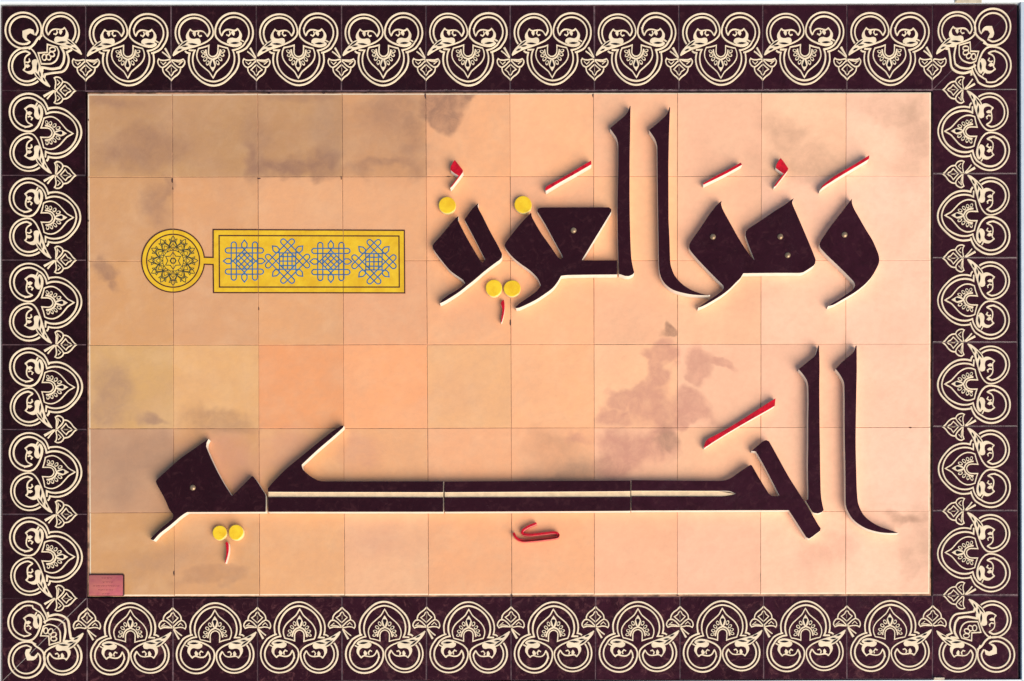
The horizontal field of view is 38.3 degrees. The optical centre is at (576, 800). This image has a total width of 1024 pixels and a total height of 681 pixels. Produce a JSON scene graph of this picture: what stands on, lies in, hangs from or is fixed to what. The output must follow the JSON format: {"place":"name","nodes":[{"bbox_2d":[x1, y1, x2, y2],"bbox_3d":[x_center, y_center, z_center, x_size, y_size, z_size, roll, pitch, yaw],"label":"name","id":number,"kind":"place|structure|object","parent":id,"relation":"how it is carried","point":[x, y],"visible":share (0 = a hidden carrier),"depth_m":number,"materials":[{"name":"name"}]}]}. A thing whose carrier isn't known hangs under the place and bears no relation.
{"place":"outdoors","nodes":[
{"label":"outdoors","id":0,"kind":"place"},
{"bbox_2d":[433,0,560,0],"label":"ground","id":1,"kind":"structure","parent":0,"point":[496,0],"depth_m":3.56,"materials":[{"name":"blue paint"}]},
{"bbox_2d":[0,0,1023,680],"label":"frame","id":2,"kind":"object","parent":1,"relation":"on","point":[712,2],"visible":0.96,"depth_m":3.49,"materials":[{"name":"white paint"}]},
{"bbox_2d":[2,4,1017,680],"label":"tile panel","id":3,"kind":"object","parent":2,"relation":"on","point":[226,248],"visible":1,"depth_m":3.48,"materials":[{"name":"ceramic"}]},
{"bbox_2d":[89,574,124,595],"bbox_3d":[-1.111,-0.509,3.483,0.084,0.003,0.052,0,90,0],"label":"plaque","id":4,"kind":"object","parent":3,"relation":"on","point":[106,584],"visible":1,"depth_m":3.48,"materials":[{"name":"pink ceramic"}]},
{"bbox_2d":[151,439,267,541],"bbox_3d":[-0.885,-0.742,3.472,0.288,0.026,0.199,-14,90,0],"label":"meem letter","id":5,"kind":"object","parent":3,"relation":"on","point":[191,482],"visible":1,"depth_m":3.46,"materials":[{"name":"black ceramic"}]},
{"bbox_2d":[213,526,227,540],"bbox_3d":[-0.841,-0.631,3.479,0.034,0.012,0.034,0,90,0],"label":"letter dot","id":6,"kind":"object","parent":3,"relation":"on","point":[220,533],"visible":1,"depth_m":3.47,"materials":[{"name":"yellow ceramic"}]},
{"bbox_2d":[225,542,229,563],"bbox_3d":[-0.823,-0.584,3.477,0.010,0.017,0.051,0,90,0],"label":"upright mark","id":7,"kind":"object","parent":3,"relation":"on","point":[227,551],"visible":1,"depth_m":3.47,"materials":[{"name":"red ceramic"}]},
{"bbox_2d":[229,525,244,540],"bbox_3d":[-0.801,-0.631,3.477,0.035,0.017,0.036,0,90,0],"label":"letter dot","id":8,"kind":"object","parent":3,"relation":"on","point":[236,532],"visible":1,"depth_m":3.47,"materials":[{"name":"yellow ceramic"}]},
{"bbox_2d":[268,426,443,513],"bbox_3d":[-0.519,-0.780,3.474,0.413,0.022,0.203,0,90,0],"label":"kaf letter","id":9,"kind":"object","parent":3,"relation":"on","point":[294,488],"visible":1,"depth_m":3.46,"materials":[{"name":"black ceramic"}]},
{"bbox_2d":[439,197,455,214],"bbox_3d":[-0.305,-1.404,3.479,0.041,0.012,0.040,0,90,0],"label":"letter dot","id":10,"kind":"object","parent":3,"relation":"on","point":[447,205],"visible":1,"depth_m":3.47,"materials":[{"name":"yellow ceramic"}]},
{"bbox_2d":[450,160,463,190],"bbox_3d":[-0.282,-1.474,3.475,0.030,0.020,0.066,0,90,0],"label":"comma mark","id":11,"kind":"object","parent":3,"relation":"on","point":[456,170],"visible":1,"depth_m":3.46,"materials":[{"name":"red ceramic"}]},
{"bbox_2d":[433,204,502,305],"bbox_3d":[-0.275,-1.286,3.474,0.218,0.022,0.142,-39,90,0],"label":"arabic letter zay","id":12,"kind":"object","parent":3,"relation":"on","point":[456,254],"visible":1,"depth_m":3.46,"materials":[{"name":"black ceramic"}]},
{"bbox_2d":[486,280,501,297],"bbox_3d":[-0.195,-1.208,3.479,0.039,0.012,0.040,0,90,0],"label":"letter dot","id":13,"kind":"object","parent":3,"relation":"on","point":[493,288],"visible":1,"depth_m":3.47,"materials":[{"name":"yellow ceramic"}]},
{"bbox_2d":[501,300,504,323],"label":"upright mark","id":14,"kind":"object","parent":3,"relation":"on","point":[503,308],"visible":1,"depth_m":3.47,"materials":[{"name":"red ceramic"}]},
{"bbox_2d":[504,280,520,297],"bbox_3d":[-0.151,-1.207,3.479,0.040,0.012,0.039,0,90,0],"label":"letter dot","id":15,"kind":"object","parent":3,"relation":"on","point":[512,288],"visible":1,"depth_m":3.47,"materials":[{"name":"yellow ceramic"}]},
{"bbox_2d":[514,196,531,214],"bbox_3d":[-0.126,-1.405,3.479,0.041,0.012,0.041,0,90,0],"label":"letter dot","id":16,"kind":"object","parent":3,"relation":"on","point":[522,205],"visible":1,"depth_m":3.47,"materials":[{"name":"yellow ceramic"}]},
{"bbox_2d":[513,522,559,542],"bbox_3d":[-0.095,-0.632,3.478,0.111,0.014,0.047,0,90,0],"label":"hook mark","id":17,"kind":"object","parent":3,"relation":"on","point":[523,530],"visible":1,"depth_m":3.47,"materials":[{"name":"red ceramic"}]},
{"bbox_2d":[444,481,630,513],"bbox_3d":[-0.091,-0.715,3.474,0.438,0.022,0.074,0,90,0],"label":"arabic letter kaf","id":18,"kind":"object","parent":3,"relation":"on","point":[468,497],"visible":1,"depth_m":3.46,"materials":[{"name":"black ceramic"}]},
{"bbox_2d":[505,207,616,310],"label":"ain zay letters","id":19,"kind":"object","parent":3,"relation":"on","point":[574,232],"visible":1,"depth_m":3.46,"materials":[{"name":"black ceramic"}]},
{"bbox_2d":[545,161,590,193],"bbox_3d":[-0.019,-1.469,3.474,0.128,0.021,0.009,-30,90,0],"label":"slanted mark","id":20,"kind":"object","parent":3,"relation":"on","point":[568,177],"visible":1,"depth_m":3.46,"materials":[{"name":"red ceramic"}]},
{"bbox_2d":[610,106,633,278],"bbox_3d":[0.107,-1.432,3.474,0.050,0.022,0.401,-1,90,0],"label":"arabic letter lam","id":21,"kind":"object","parent":3,"relation":"on","point":[620,131],"visible":1,"depth_m":3.46,"materials":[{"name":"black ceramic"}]},
{"bbox_2d":[649,107,709,298],"bbox_3d":[0.216,-1.398,3.474,0.105,0.022,0.454,-12,90,0],"label":"alif letter","id":22,"kind":"object","parent":3,"relation":"on","point":[659,136],"visible":1,"depth_m":3.46,"materials":[{"name":"black ceramic"}]},
{"bbox_2d":[702,163,741,187],"bbox_3d":[0.344,-1.474,3.475,0.102,0.019,0.007,-28,90,0],"label":"slanted mark","id":23,"kind":"object","parent":3,"relation":"on","point":[724,174],"visible":1,"depth_m":3.47,"materials":[{"name":"red ceramic"}]},
{"bbox_2d":[631,440,820,539],"bbox_3d":[0.352,-0.731,3.474,0.446,0.022,0.232,0,90,0],"label":"ha letter","id":24,"kind":"object","parent":3,"relation":"on","point":[744,490],"visible":1,"depth_m":3.46,"materials":[{"name":"black ceramic"}]},
{"bbox_2d":[703,398,775,449],"bbox_3d":[0.385,-0.888,3.476,0.204,0.017,0.015,-31,90,0],"label":"slanted mark","id":25,"kind":"object","parent":3,"relation":"on","point":[767,407],"visible":1,"depth_m":3.47,"materials":[{"name":"red ceramic"}]},
{"bbox_2d":[688,198,815,310],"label":"ha waw letters","id":26,"kind":"object","parent":3,"relation":"on","point":[777,243],"visible":1,"depth_m":3.46,"materials":[{"name":"black ceramic"}]},
{"bbox_2d":[773,158,787,188],"bbox_3d":[0.474,-1.478,3.477,0.032,0.015,0.064,38,90,0],"label":"comma mark","id":27,"kind":"object","parent":3,"relation":"on","point":[781,167],"visible":1,"depth_m":3.47,"materials":[{"name":"red ceramic"}]},
{"bbox_2d":[798,345,823,514],"bbox_3d":[0.552,-0.872,3.474,0.050,0.022,0.396,-2,90,0],"label":"arabic letter lam","id":28,"kind":"object","parent":3,"relation":"on","point":[809,371],"visible":1,"depth_m":3.46,"materials":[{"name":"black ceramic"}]},
{"bbox_2d":[819,156,868,192],"bbox_3d":[0.630,-1.477,3.474,0.143,0.021,0.010,-33,90,0],"label":"slanted mark","id":29,"kind":"object","parent":3,"relation":"on","point":[847,171],"visible":1,"depth_m":3.46,"materials":[{"name":"red ceramic"}]},
{"bbox_2d":[818,199,878,308],"bbox_3d":[0.642,-1.292,3.472,0.135,0.026,0.244,-8,90,0],"label":"waw letter","id":30,"kind":"object","parent":3,"relation":"on","point":[847,249],"visible":1,"depth_m":3.46,"materials":[{"name":"black ceramic"}]},
{"bbox_2d":[834,346,897,534],"bbox_3d":[0.656,-0.837,3.474,0.107,0.022,0.453,-13,90,0],"label":"alif letter","id":31,"kind":"object","parent":3,"relation":"on","point":[845,371],"visible":1,"depth_m":3.46,"materials":[{"name":"black ceramic"}]},
{"bbox_2d":[934,677,944,679],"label":"clip","id":32,"kind":"object","parent":2,"relation":"attached to","point":[939,678],"visible":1,"depth_m":3.48,"materials":[{"name":"beige metal"}]},
{"bbox_2d":[955,0,981,2],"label":"clip","id":33,"kind":"object","parent":2,"relation":"attached to","point":[968,1],"visible":1,"depth_m":3.48,"materials":[{"name":"beige metal"}]}
]}

